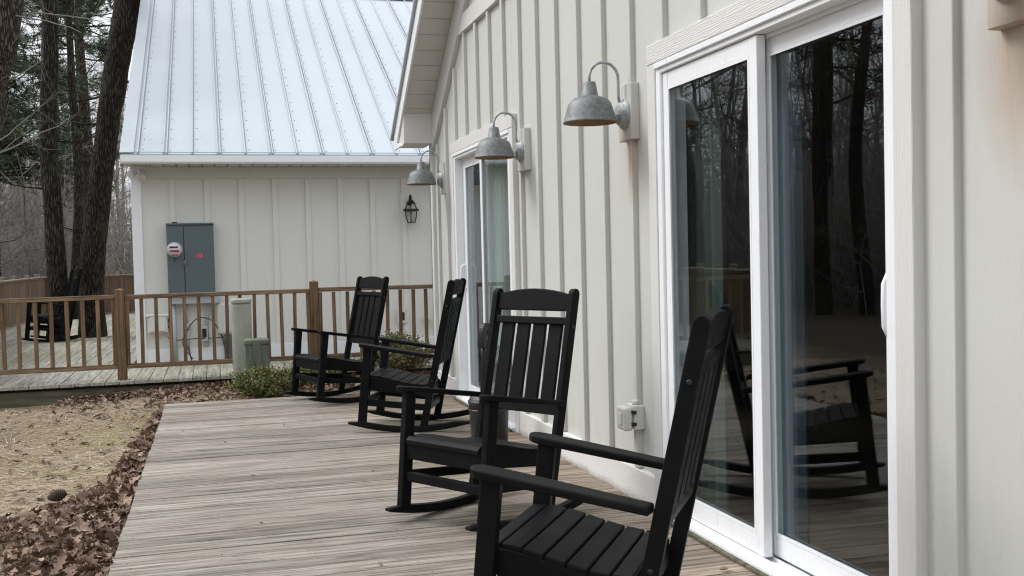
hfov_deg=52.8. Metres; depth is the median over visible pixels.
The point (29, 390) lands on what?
raised deck
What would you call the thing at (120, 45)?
pine tree
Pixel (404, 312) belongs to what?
wall outlet
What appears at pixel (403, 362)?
shrub
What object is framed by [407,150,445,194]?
wall lamp
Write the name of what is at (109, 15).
sky
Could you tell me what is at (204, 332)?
switch window
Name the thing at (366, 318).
rocking chair
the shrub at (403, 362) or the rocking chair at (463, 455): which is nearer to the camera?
the rocking chair at (463, 455)
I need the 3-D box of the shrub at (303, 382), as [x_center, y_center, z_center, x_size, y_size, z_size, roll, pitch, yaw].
[-2.023,0.917,10.543,0.771,0.346,0.475,-1,2,-4]
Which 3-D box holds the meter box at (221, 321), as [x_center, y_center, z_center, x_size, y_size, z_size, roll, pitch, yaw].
[-3.378,0.519,12.179,0.195,0.700,0.105,-2,2,-16]
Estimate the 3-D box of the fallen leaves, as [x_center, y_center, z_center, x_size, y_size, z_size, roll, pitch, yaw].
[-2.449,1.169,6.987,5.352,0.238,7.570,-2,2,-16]
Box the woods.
[0,0,133,301]
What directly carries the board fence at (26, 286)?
on the raised deck at (29, 390)
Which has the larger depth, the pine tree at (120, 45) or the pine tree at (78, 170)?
the pine tree at (78, 170)
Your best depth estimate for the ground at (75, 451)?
8.08 m
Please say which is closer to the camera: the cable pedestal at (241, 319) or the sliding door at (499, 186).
the sliding door at (499, 186)
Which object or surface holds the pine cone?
on the fallen leaves
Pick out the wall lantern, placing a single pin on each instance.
(406, 203)
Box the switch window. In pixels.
[202,329,206,336]
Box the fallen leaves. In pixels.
[0,370,429,575]
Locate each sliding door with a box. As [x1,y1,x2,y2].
[450,113,521,433]
[646,0,926,575]
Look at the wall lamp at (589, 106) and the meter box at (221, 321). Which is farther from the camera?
the meter box at (221, 321)
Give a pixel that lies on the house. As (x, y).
(824, 198)
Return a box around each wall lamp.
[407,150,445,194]
[474,111,530,171]
[563,61,639,142]
[987,0,1023,30]
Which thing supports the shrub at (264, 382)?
on the ground at (75, 451)
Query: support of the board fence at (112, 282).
on the raised deck at (29, 390)
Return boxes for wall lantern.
[400,194,418,222]
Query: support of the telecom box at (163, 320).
attached to the outbuilding
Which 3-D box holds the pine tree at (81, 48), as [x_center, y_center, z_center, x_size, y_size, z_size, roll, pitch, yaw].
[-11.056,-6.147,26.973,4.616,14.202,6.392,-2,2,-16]
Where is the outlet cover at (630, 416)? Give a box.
[617,400,644,430]
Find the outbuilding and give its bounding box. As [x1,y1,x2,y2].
[119,0,433,365]
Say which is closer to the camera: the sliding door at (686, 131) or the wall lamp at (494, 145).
the sliding door at (686, 131)
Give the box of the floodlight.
[127,166,146,180]
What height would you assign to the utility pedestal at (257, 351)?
0.610 m
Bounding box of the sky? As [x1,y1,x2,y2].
[7,1,134,251]
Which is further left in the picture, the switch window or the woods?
the woods
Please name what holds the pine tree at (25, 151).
on the ground at (75, 451)
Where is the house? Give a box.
[390,0,1023,575]
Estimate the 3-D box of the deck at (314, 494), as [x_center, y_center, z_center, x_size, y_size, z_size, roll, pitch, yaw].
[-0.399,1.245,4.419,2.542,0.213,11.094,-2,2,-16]
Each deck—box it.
[0,313,433,408]
[108,392,757,575]
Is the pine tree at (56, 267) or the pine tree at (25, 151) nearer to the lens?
the pine tree at (56, 267)
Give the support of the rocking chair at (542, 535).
on the deck at (314, 494)
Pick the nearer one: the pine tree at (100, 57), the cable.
the cable
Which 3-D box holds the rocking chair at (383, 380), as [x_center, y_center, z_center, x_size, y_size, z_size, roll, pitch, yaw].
[-0.737,0.494,7.847,0.915,1.113,0.670,-1,2,7]
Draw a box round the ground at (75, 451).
[0,291,376,575]
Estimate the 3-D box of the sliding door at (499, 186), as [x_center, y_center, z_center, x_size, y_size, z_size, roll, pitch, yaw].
[-0.213,-0.120,8.611,0.307,2.327,2.454,-2,2,-16]
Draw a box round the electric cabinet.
[165,222,218,360]
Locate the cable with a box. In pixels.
[168,317,223,360]
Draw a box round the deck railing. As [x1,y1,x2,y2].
[0,280,433,386]
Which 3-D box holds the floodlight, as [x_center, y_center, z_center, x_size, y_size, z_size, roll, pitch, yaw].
[-4.296,-1.308,11.815,0.210,0.170,0.161,-2,2,-16]
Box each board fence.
[0,274,46,331]
[44,272,134,313]
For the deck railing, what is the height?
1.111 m
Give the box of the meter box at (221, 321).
[216,302,232,358]
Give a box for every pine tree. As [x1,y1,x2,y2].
[0,0,84,338]
[0,0,111,159]
[0,30,81,276]
[0,75,66,189]
[5,0,133,215]
[7,0,102,242]
[11,0,128,319]
[12,0,128,204]
[64,0,139,337]
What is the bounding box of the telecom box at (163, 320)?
[146,314,168,332]
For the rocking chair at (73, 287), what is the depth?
15.85 m
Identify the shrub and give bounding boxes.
[221,364,302,397]
[283,363,347,387]
[351,327,433,373]
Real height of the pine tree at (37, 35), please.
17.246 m
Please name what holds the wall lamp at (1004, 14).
attached to the house
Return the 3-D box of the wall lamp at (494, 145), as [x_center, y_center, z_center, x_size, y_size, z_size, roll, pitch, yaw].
[-0.076,-1.012,7.112,0.375,0.408,0.278,-2,2,-16]
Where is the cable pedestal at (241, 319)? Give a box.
[230,298,251,383]
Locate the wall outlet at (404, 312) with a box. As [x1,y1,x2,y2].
[397,308,406,323]
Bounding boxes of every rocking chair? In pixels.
[22,269,90,341]
[283,276,388,402]
[348,278,469,431]
[385,288,582,531]
[470,304,733,575]
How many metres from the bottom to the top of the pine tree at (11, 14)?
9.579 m
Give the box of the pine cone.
[47,489,66,501]
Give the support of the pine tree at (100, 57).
on the ground at (75, 451)
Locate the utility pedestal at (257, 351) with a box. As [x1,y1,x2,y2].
[243,338,269,392]
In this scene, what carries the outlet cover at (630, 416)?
attached to the house
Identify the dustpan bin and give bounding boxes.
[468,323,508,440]

